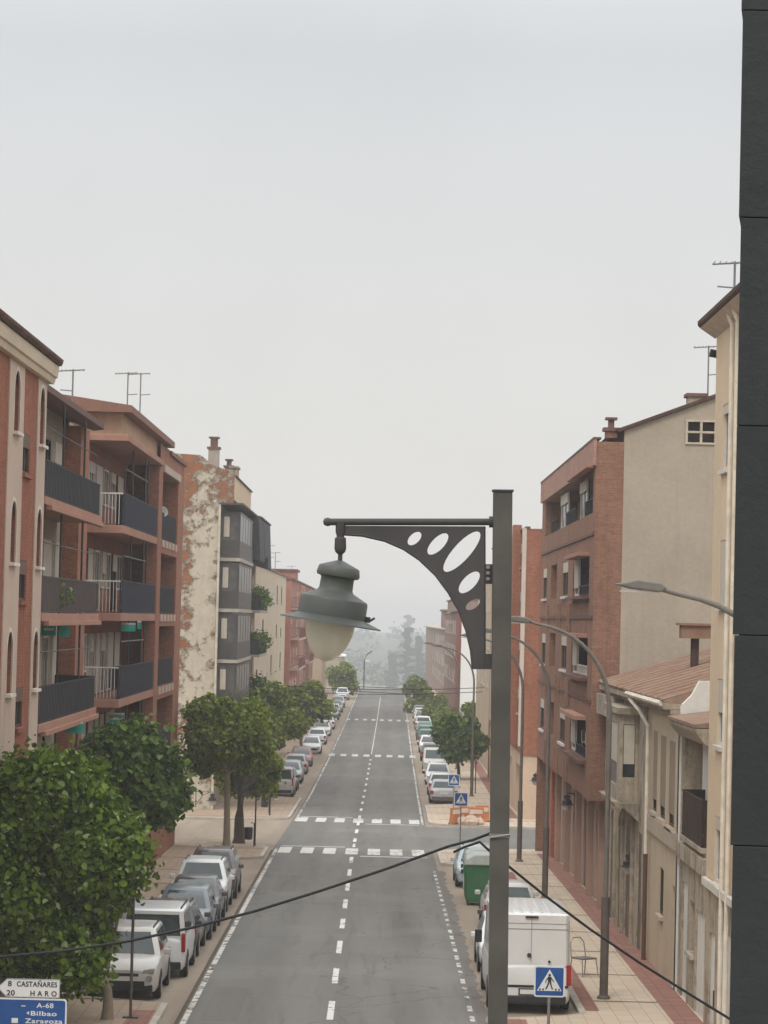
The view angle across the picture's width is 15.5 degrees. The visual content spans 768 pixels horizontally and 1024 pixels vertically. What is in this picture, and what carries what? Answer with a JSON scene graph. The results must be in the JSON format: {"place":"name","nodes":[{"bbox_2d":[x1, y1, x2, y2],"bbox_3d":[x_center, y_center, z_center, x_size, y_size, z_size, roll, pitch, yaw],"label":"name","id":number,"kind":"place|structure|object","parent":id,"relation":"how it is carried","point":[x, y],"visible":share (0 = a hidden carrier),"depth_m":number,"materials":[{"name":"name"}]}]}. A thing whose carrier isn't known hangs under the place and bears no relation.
{"place":"outdoors","nodes":[
{"label":"outdoors","id":0,"kind":"place"},
{"bbox_2d":[10,841,264,1023],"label":"pavement","id":1,"kind":"structure","parent":0,"point":[172,858],"depth_m":99.08,"materials":[{"name":"tile"}]},
{"bbox_2d":[0,978,59,998],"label":"direction sign","id":2,"kind":"object","parent":1,"relation":"on","point":[35,988],"visible":1,"depth_m":52.67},
{"bbox_2d":[0,997,66,1023],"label":"direction sign","id":3,"kind":"object","parent":1,"relation":"on","point":[30,1011],"visible":1,"depth_m":52.66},
{"bbox_2d":[37,384,103,758],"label":"apartment building","id":4,"kind":"structure","parent":1,"relation":"on","point":[71,511],"depth_m":85.73,"materials":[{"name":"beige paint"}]},
{"bbox_2d":[41,636,48,685],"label":"window","id":5,"kind":"structure","parent":4,"relation":"in","point":[44,647],"depth_m":86.65,"materials":[{"name":"grey glass"}]},
{"bbox_2d":[42,539,51,575],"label":"window","id":6,"kind":"structure","parent":4,"relation":"in","point":[47,548],"depth_m":86.23,"materials":[{"name":"beige glass"}]},
{"bbox_2d":[49,635,56,683],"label":"window","id":7,"kind":"structure","parent":4,"relation":"in","point":[53,638],"depth_m":88.42,"materials":[{"name":"grey glass"}]},
{"bbox_2d":[122,895,137,1018],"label":"sign pole","id":8,"kind":"object","parent":1,"relation":"on","point":[132,900],"visible":0.77,"depth_m":66.22,"materials":[{"name":"metal"}]},
{"bbox_2d":[74,712,202,914],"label":"plane tree","id":9,"kind":"object","parent":1,"relation":"on","point":[157,787],"visible":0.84,"depth_m":90.89,"materials":[{"name":"green plant"}]},
{"bbox_2d":[123,1010,155,1023],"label":"pavement red band","id":10,"kind":"object","parent":1,"relation":"on","point":[145,1016],"visible":1,"depth_m":66.32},
{"bbox_2d":[74,688,358,1023],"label":"road parking lane","id":11,"kind":"structure","parent":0,"point":[176,992],"depth_m":87.73,"materials":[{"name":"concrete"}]},
{"bbox_2d":[0,733,164,1019],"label":"plane tree","id":12,"kind":"object","parent":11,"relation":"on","point":[72,850],"visible":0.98,"depth_m":65.29,"materials":[{"name":"green plant"}]},
{"bbox_2d":[87,919,170,997],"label":"parked car","id":13,"kind":"object","parent":11,"relation":"on","point":[151,965],"visible":0.59,"depth_m":71.15,"materials":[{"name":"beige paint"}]},
{"bbox_2d":[122,900,201,975],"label":"parked car","id":14,"kind":"object","parent":11,"relation":"on","point":[170,915],"visible":0.42,"depth_m":75.17,"materials":[{"name":"white paint"}]},
{"bbox_2d":[149,896,210,955],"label":"parked car","id":15,"kind":"object","parent":11,"relation":"on","point":[200,935],"visible":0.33,"depth_m":81.80,"materials":[{"name":"grey paint"}]},
{"bbox_2d":[161,883,218,938],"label":"parked car","id":16,"kind":"object","parent":11,"relation":"on","point":[202,894],"visible":0.41,"depth_m":86.41,"materials":[{"name":"grey paint"}]},
{"bbox_2d":[161,874,227,924],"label":"parked car","id":17,"kind":"object","parent":11,"relation":"on","point":[220,893],"visible":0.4,"depth_m":91.11,"materials":[{"name":"grey paint"}]},
{"bbox_2d":[169,854,234,911],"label":"parked car","id":18,"kind":"object","parent":11,"relation":"on","point":[218,866],"visible":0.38,"depth_m":95.63,"materials":[{"name":"white paint"}]},
{"bbox_2d":[182,844,243,897],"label":"parked car","id":19,"kind":"object","parent":11,"relation":"on","point":[230,853],"visible":0.38,"depth_m":101.03,"materials":[{"name":"paint"}]},
{"bbox_2d":[174,850,272,1023],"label":"road gutter","id":20,"kind":"object","parent":11,"relation":"on","point":[179,1016],"visible":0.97,"depth_m":82.11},
{"bbox_2d":[176,690,276,845],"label":"plane tree","id":21,"kind":"object","parent":11,"relation":"on","point":[228,736],"visible":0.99,"depth_m":126.27,"materials":[{"name":"green plant"}]},
{"bbox_2d":[212,749,285,843],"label":"plane tree","id":22,"kind":"object","parent":11,"relation":"on","point":[248,786],"visible":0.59,"depth_m":129.71,"materials":[{"name":"green plant"}]},
{"bbox_2d":[179,694,335,820],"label":"kerb","id":23,"kind":"structure","parent":11,"relation":"on","point":[291,813],"depth_m":151.85,"materials":[{"name":"concrete"}]},
{"bbox_2d":[240,680,309,804],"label":"plane tree","id":24,"kind":"object","parent":11,"relation":"on","point":[287,721],"visible":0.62,"depth_m":165.16,"materials":[{"name":"green plant"}]},
{"bbox_2d":[277,766,298,796],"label":"parked car","id":25,"kind":"object","parent":11,"relation":"on","point":[288,775],"visible":0.54,"depth_m":177.06,"materials":[{"name":"beige paint"}]},
{"bbox_2d":[299,735,323,753],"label":"parked car","id":26,"kind":"object","parent":11,"relation":"on","point":[314,742],"visible":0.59,"depth_m":240.55,"materials":[{"name":"white paint"}]},
{"bbox_2d":[287,678,337,745],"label":"plane tree","id":27,"kind":"object","parent":11,"relation":"on","point":[319,706],"visible":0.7,"depth_m":234.81,"materials":[{"name":"green plant"}]},
{"bbox_2d":[324,661,359,695],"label":"plane tree","id":28,"kind":"object","parent":11,"relation":"on","point":[341,675],"visible":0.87,"depth_m":390.53,"materials":[{"name":"green plant"}]},
{"bbox_2d":[175,820,290,845],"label":"side street","id":29,"kind":"structure","parent":0,"point":[269,833],"depth_m":140.84,"materials":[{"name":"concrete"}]},
{"bbox_2d":[180,687,334,817],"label":"pavement","id":30,"kind":"structure","parent":0,"point":[282,806],"depth_m":162.75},
{"bbox_2d":[178,688,477,1023],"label":"road","id":31,"kind":"structure","parent":0,"point":[282,961],"depth_m":94.28,"materials":[{"name":"asphalt"}]},
{"bbox_2d":[180,848,277,1023],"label":"road marking edge","id":32,"kind":"object","parent":31,"relation":"on","point":[204,981],"visible":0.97,"depth_m":82.13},
{"bbox_2d":[277,719,424,857],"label":"road marking crossing","id":33,"kind":"object","parent":31,"relation":"on","point":[310,849],"visible":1,"depth_m":128.76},
{"bbox_2d":[326,697,380,1019],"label":"road marking","id":34,"kind":"object","parent":31,"relation":"on","point":[330,1012],"visible":1,"depth_m":90.94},
{"bbox_2d":[433,871,474,1021],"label":"road marking edge","id":35,"kind":"object","parent":31,"relation":"on","point":[472,1018],"visible":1,"depth_m":82.07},
{"bbox_2d":[437,871,487,1023],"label":"road gutter","id":36,"kind":"object","parent":31,"relation":"on","point":[481,1011],"visible":0.98,"depth_m":82.97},
{"bbox_2d":[0,0,742,633],"label":"sky","id":37,"kind":"structure","parent":0,"point":[401,258],"materials":[{"name":"white"}]},
{"bbox_2d":[358,684,402,688],"bbox_3d":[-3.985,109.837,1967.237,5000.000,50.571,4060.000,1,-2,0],"label":"ground","id":38,"kind":"structure","parent":0,"point":[369,686],"depth_m":1443.52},
{"bbox_2d":[0,309,63,997],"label":"apartment building","id":39,"kind":"structure","parent":38,"relation":"on","point":[30,363],"depth_m":69.25,"materials":[{"name":"red brick"}]},
{"bbox_2d":[15,687,25,732],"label":"window","id":40,"kind":"structure","parent":39,"relation":"in","point":[19,691],"depth_m":70.02,"materials":[{"name":"grey glass"}]},
{"bbox_2d":[18,560,29,604],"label":"window","id":41,"kind":"structure","parent":39,"relation":"in","point":[22,571],"depth_m":70.17,"materials":[{"name":"grey glass"}]},
{"bbox_2d":[22,433,32,479],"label":"window","id":42,"kind":"structure","parent":39,"relation":"in","point":[26,439],"depth_m":70.19,"materials":[{"name":"grey glass"}]},
{"bbox_2d":[63,394,187,867],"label":"apartment building","id":43,"kind":"structure","parent":38,"relation":"on","point":[137,466],"depth_m":108.73,"materials":[{"name":"brick"}]},
{"bbox_2d":[93,633,99,693],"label":"window","id":44,"kind":"structure","parent":43,"relation":"in","point":[96,635],"depth_m":102.16,"materials":[{"name":"grey glass"}]},
{"bbox_2d":[98,633,105,692],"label":"window","id":45,"kind":"structure","parent":43,"relation":"in","point":[102,635],"depth_m":104.55,"materials":[{"name":"grey glass"}]},
{"bbox_2d":[105,632,113,690],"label":"window","id":46,"kind":"structure","parent":43,"relation":"in","point":[109,636],"depth_m":107.15,"materials":[{"name":"grey glass"}]},
{"bbox_2d":[110,554,116,611],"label":"window","id":47,"kind":"structure","parent":43,"relation":"in","point":[113,557],"depth_m":108.29,"materials":[{"name":"grey glass"}]},
{"bbox_2d":[112,632,119,688],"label":"window","id":48,"kind":"structure","parent":43,"relation":"in","point":[116,648],"depth_m":109.78,"materials":[{"name":"grey glass"}]},
{"bbox_2d":[115,476,123,524],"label":"window","id":49,"kind":"structure","parent":43,"relation":"in","point":[119,481],"depth_m":109.78,"materials":[{"name":"grey glass"}]},
{"bbox_2d":[72,841,267,1023],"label":"kerb","id":50,"kind":"structure","parent":38,"relation":"on","point":[160,1013],"depth_m":69.34,"materials":[{"name":"concrete"}]},
{"bbox_2d":[175,436,270,809],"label":"apartment building","id":51,"kind":"structure","parent":38,"relation":"on","point":[226,548],"depth_m":160.18,"materials":[{"name":"paint"}]},
{"bbox_2d":[253,566,287,689],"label":"apartment building","id":52,"kind":"structure","parent":38,"relation":"on","point":[270,665],"depth_m":232.80,"materials":[{"name":"beige paint"}]},
{"bbox_2d":[274,569,315,693],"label":"apartment building","id":53,"kind":"structure","parent":38,"relation":"on","point":[298,659],"depth_m":277.99,"materials":[{"name":"red brick"}]},
{"bbox_2d":[312,655,325,690],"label":"house","id":54,"kind":"structure","parent":38,"relation":"on","point":[318,669],"depth_m":394.45,"materials":[{"name":"beige"}]},
{"bbox_2d":[384,652,399,687],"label":"cedar tree","id":55,"kind":"object","parent":38,"relation":"on","point":[390,681],"visible":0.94,"depth_m":1396.64,"materials":[{"name":"grey plant"}]},
{"bbox_2d":[392,626,419,687],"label":"cedar tree","id":56,"kind":"object","parent":38,"relation":"on","point":[407,647],"visible":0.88,"depth_m":1347.60,"materials":[{"name":"grey plant"}]},
{"bbox_2d":[412,636,424,678],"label":"cedar tree","id":57,"kind":"object","parent":38,"relation":"on","point":[420,663],"visible":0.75,"depth_m":1367.26,"materials":[{"name":"grey plant"}]},
{"bbox_2d":[424,609,447,692],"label":"apartment building","id":58,"kind":"structure","parent":38,"relation":"on","point":[434,663],"depth_m":457.72,"materials":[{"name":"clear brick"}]},
{"bbox_2d":[443,599,477,714],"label":"apartment building","id":59,"kind":"structure","parent":38,"relation":"on","point":[454,629],"depth_m":305.67,"materials":[{"name":"white paint"}]},
{"bbox_2d":[475,584,491,770],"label":"apartment building","id":60,"kind":"structure","parent":38,"relation":"on","point":[482,698],"depth_m":222.82,"materials":[{"name":"beige paint"}]},
{"bbox_2d":[437,849,585,1018],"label":"kerb","id":61,"kind":"structure","parent":38,"relation":"on","point":[576,1004],"depth_m":71.96,"materials":[{"name":"concrete"}]},
{"bbox_2d":[729,0,767,1023],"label":"slate pier","id":62,"kind":"structure","parent":38,"relation":"on","point":[749,926],"depth_m":8.00,"materials":[{"name":"stone"}]},
{"bbox_2d":[343,632,425,684],"bbox_3d":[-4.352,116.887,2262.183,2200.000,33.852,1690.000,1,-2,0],"label":"hills","id":63,"kind":"structure","parent":0,"point":[377,656],"depth_m":1991.34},
{"bbox_2d":[342,621,425,685],"bbox_3d":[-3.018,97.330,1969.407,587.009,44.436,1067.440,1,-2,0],"label":"wood","id":64,"kind":"object","parent":63,"relation":"on","point":[359,659],"visible":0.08,"depth_m":1693.04,"materials":[{"name":"grey plant"}]},
{"bbox_2d":[426,827,534,849],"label":"side street","id":65,"kind":"structure","parent":0,"point":[439,837],"depth_m":141.34,"materials":[{"name":"asphalt"}]},
{"bbox_2d":[428,690,535,826],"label":"pavement","id":66,"kind":"structure","parent":0,"point":[440,813],"depth_m":175.26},
{"bbox_2d":[401,674,428,697],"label":"plane tree","id":67,"kind":"object","parent":66,"relation":"on","point":[412,681],"visible":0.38,"depth_m":398.54,"materials":[{"name":"green plant"}]},
{"bbox_2d":[402,684,447,712],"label":"plane tree","id":68,"kind":"object","parent":66,"relation":"on","point":[419,697],"visible":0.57,"depth_m":343.64,"materials":[{"name":"green plant"}]},
{"bbox_2d":[418,692,461,728],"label":"plane tree","id":69,"kind":"object","parent":66,"relation":"on","point":[435,709],"visible":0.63,"depth_m":299.35,"materials":[{"name":"green plant"}]},
{"bbox_2d":[432,644,474,796],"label":"street lamp","id":70,"kind":"object","parent":66,"relation":"on","point":[471,767],"visible":0.98,"depth_m":181.55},
{"bbox_2d":[428,712,490,774],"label":"plane tree","id":71,"kind":"object","parent":66,"relation":"on","point":[451,735],"visible":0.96,"depth_m":201.73,"materials":[{"name":"green plant"}]},
{"bbox_2d":[435,690,516,817],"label":"pavement red band","id":72,"kind":"object","parent":66,"relation":"on","point":[481,772],"visible":0.14,"depth_m":205.79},
{"bbox_2d":[487,525,541,818],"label":"apartment building","id":73,"kind":"structure","parent":66,"relation":"on","point":[526,566],"depth_m":157.97,"materials":[{"name":"red brick"}]},
{"bbox_2d":[406,695,584,1021],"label":"road parking lane","id":74,"kind":"structure","parent":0,"point":[468,922],"depth_m":96.43,"materials":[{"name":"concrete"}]},
{"bbox_2d":[420,747,445,772],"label":"parked car","id":75,"kind":"object","parent":74,"relation":"on","point":[429,753],"visible":0.45,"depth_m":212.38,"materials":[{"name":"beige paint"}]},
{"bbox_2d":[422,761,453,784],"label":"parked car","id":76,"kind":"object","parent":74,"relation":"on","point":[435,766],"visible":0.51,"depth_m":197.00,"materials":[{"name":"white paint"}]},
{"bbox_2d":[426,779,460,802],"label":"parked car","id":77,"kind":"object","parent":74,"relation":"on","point":[440,789],"visible":0.67,"depth_m":173.56,"materials":[{"name":"silver paint"}]},
{"bbox_2d":[450,842,489,885],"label":"parked car","id":78,"kind":"object","parent":74,"relation":"on","point":[457,859],"visible":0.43,"depth_m":108.64,"materials":[{"name":"silver paint"}]},
{"bbox_2d":[461,851,488,904],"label":"waste container","id":79,"kind":"object","parent":74,"relation":"on","point":[475,870],"visible":0.49,"depth_m":99.53,"materials":[{"name":"metal"}]},
{"bbox_2d":[471,910,485,970],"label":"parked car","id":80,"kind":"object","parent":74,"relation":"on","point":[478,948],"visible":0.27,"depth_m":79.23,"materials":[{"name":"white paint"}]},
{"bbox_2d":[425,765,534,829],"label":"kerb","id":81,"kind":"structure","parent":74,"relation":"on","point":[450,825],"depth_m":150.27,"materials":[{"name":"concrete"}]},
{"bbox_2d":[475,879,538,919],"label":"parked car","id":82,"kind":"object","parent":74,"relation":"on","point":[519,888],"visible":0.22,"depth_m":91.24,"materials":[{"name":"beige paint"}]},
{"bbox_2d":[475,898,570,1008],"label":"parked van","id":83,"kind":"object","parent":74,"relation":"on","point":[538,931],"visible":0.67,"depth_m":69.63,"materials":[{"name":"white paint"}]},
{"bbox_2d":[441,849,702,1023],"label":"pavement","id":84,"kind":"structure","parent":0,"point":[631,1000],"depth_m":77.44,"materials":[{"name":"tile"}]},
{"bbox_2d":[280,489,513,1023],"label":"street lamp","id":85,"kind":"object","parent":84,"relation":"on","point":[332,610],"visible":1,"depth_m":16.93,"materials":[{"name":"paint"}]},
{"bbox_2d":[0,832,489,957],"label":"overhead cable","id":86,"kind":"object","parent":85,"relation":"attached to","point":[252,911],"visible":1,"depth_m":16.91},
{"bbox_2d":[453,841,728,1019],"bbox_3d":[2.359,3.125,17.067,3.932,2.172,0.016,1,-2,0],"label":"overhead cable","id":87,"kind":"object","parent":85,"relation":"attached to","point":[598,934],"visible":0.81,"depth_m":17.08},
{"bbox_2d":[460,634,523,861],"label":"street lamp","id":88,"kind":"object","parent":84,"relation":"on","point":[519,830],"visible":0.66,"depth_m":121.11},
{"bbox_2d":[486,628,550,898],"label":"street lamp","id":89,"kind":"object","parent":84,"relation":"on","point":[545,860],"visible":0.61,"depth_m":101.66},
{"bbox_2d":[534,966,564,1023],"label":"crossing sign","id":90,"kind":"object","parent":84,"relation":"on","point":[549,982],"visible":1,"depth_m":54.68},
{"bbox_2d":[509,872,598,1010],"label":"pavement red band","id":91,"kind":"object","parent":84,"relation":"on","point":[583,995],"visible":0.26,"depth_m":73.49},
{"bbox_2d":[511,616,611,999],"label":"street lamp","id":92,"kind":"object","parent":84,"relation":"on","point":[604,945],"visible":0.92,"depth_m":72.20,"materials":[{"name":"metal"}]},
{"bbox_2d":[537,854,702,1023],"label":"pavement red band","id":93,"kind":"object","parent":84,"relation":"on","point":[676,1008],"visible":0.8,"depth_m":81.10,"materials":[{"name":"tile"}]},
{"bbox_2d":[535,393,715,908],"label":"apartment building","id":94,"kind":"structure","parent":84,"relation":"on","point":[632,501],"depth_m":97.16,"materials":[{"name":"brown brick"}]},
{"bbox_2d":[580,479,589,518],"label":"window","id":95,"kind":"structure","parent":94,"relation":"in","point":[584,486],"depth_m":106.11,"materials":[{"name":"white glass"}]},
{"bbox_2d":[596,623,710,990],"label":"house","id":96,"kind":"structure","parent":84,"relation":"on","point":[645,793],"depth_m":82.19,"materials":[{"name":"beige paint"}]},
{"bbox_2d":[603,702,638,801],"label":"bay window","id":97,"kind":"structure","parent":96,"relation":"in","point":[625,728],"depth_m":85.43,"materials":[{"name":"stone"}]},
{"bbox_2d":[610,809,641,950],"bbox_3d":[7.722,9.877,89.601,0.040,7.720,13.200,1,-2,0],"label":"shop door","id":98,"kind":"structure","parent":96,"relation":"in","point":[629,826],"depth_m":88.49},
{"bbox_2d":[648,731,657,816],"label":"window","id":99,"kind":"structure","parent":96,"relation":"in","point":[651,812],"depth_m":80.71,"materials":[{"name":"brown glass"}]},
{"bbox_2d":[655,735,666,824],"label":"window","id":100,"kind":"structure","parent":96,"relation":"in","point":[663,739],"depth_m":78.47,"materials":[{"name":"brown glass"}]},
{"bbox_2d":[664,741,675,831],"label":"window","id":101,"kind":"structure","parent":96,"relation":"in","point":[672,744],"depth_m":76.08,"materials":[{"name":"brown glass"}]},
{"bbox_2d":[614,579,732,616],"bbox_3d":[4.819,5.924,41.812,3.003,9.790,0.340,1,-2,0],"label":"street lamp","id":102,"kind":"object","parent":84,"relation":"on","point":[638,585],"visible":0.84,"depth_m":41.90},
{"bbox_2d":[667,711,708,1018],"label":"house","id":103,"kind":"structure","parent":84,"relation":"on","point":[692,729],"depth_m":71.46,"materials":[{"name":"stone"}]},
{"bbox_2d":[682,882,687,998],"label":"door","id":104,"kind":"structure","parent":103,"relation":"in","point":[685,885],"depth_m":72.82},
{"bbox_2d":[696,911,704,1018],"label":"door","id":105,"kind":"structure","parent":103,"relation":"in","point":[701,919],"depth_m":69.25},
{"bbox_2d":[698,282,739,1023],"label":"apartment building","id":106,"kind":"structure","parent":84,"relation":"on","point":[719,320],"depth_m":65.59,"materials":[{"name":"beige paint"}]},
{"bbox_2d":[710,933,714,1023],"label":"door","id":107,"kind":"structure","parent":106,"relation":"in","point":[712,978],"depth_m":66.34,"materials":[{"name":"metal"}]},
{"bbox_2d":[709,816,719,887],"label":"window","id":108,"kind":"structure","parent":106,"relation":"in","point":[717,818],"depth_m":66.04,"materials":[{"name":"beige glass"}]},
{"bbox_2d":[712,679,722,751],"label":"window","id":109,"kind":"structure","parent":106,"relation":"in","point":[720,682],"depth_m":65.98,"materials":[{"name":"beige glass"}]},
{"bbox_2d":[715,540,725,610],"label":"window","id":110,"kind":"structure","parent":106,"relation":"in","point":[723,543],"depth_m":65.90,"materials":[{"name":"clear glass"}]},
{"bbox_2d":[717,403,728,474],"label":"window","id":111,"kind":"structure","parent":106,"relation":"in","point":[723,471],"depth_m":66.42,"materials":[{"name":"white glass"}]},
{"bbox_2d":[721,931,730,1023],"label":"door","id":112,"kind":"structure","parent":106,"relation":"in","point":[729,939],"depth_m":63.36,"materials":[{"name":"metal"}]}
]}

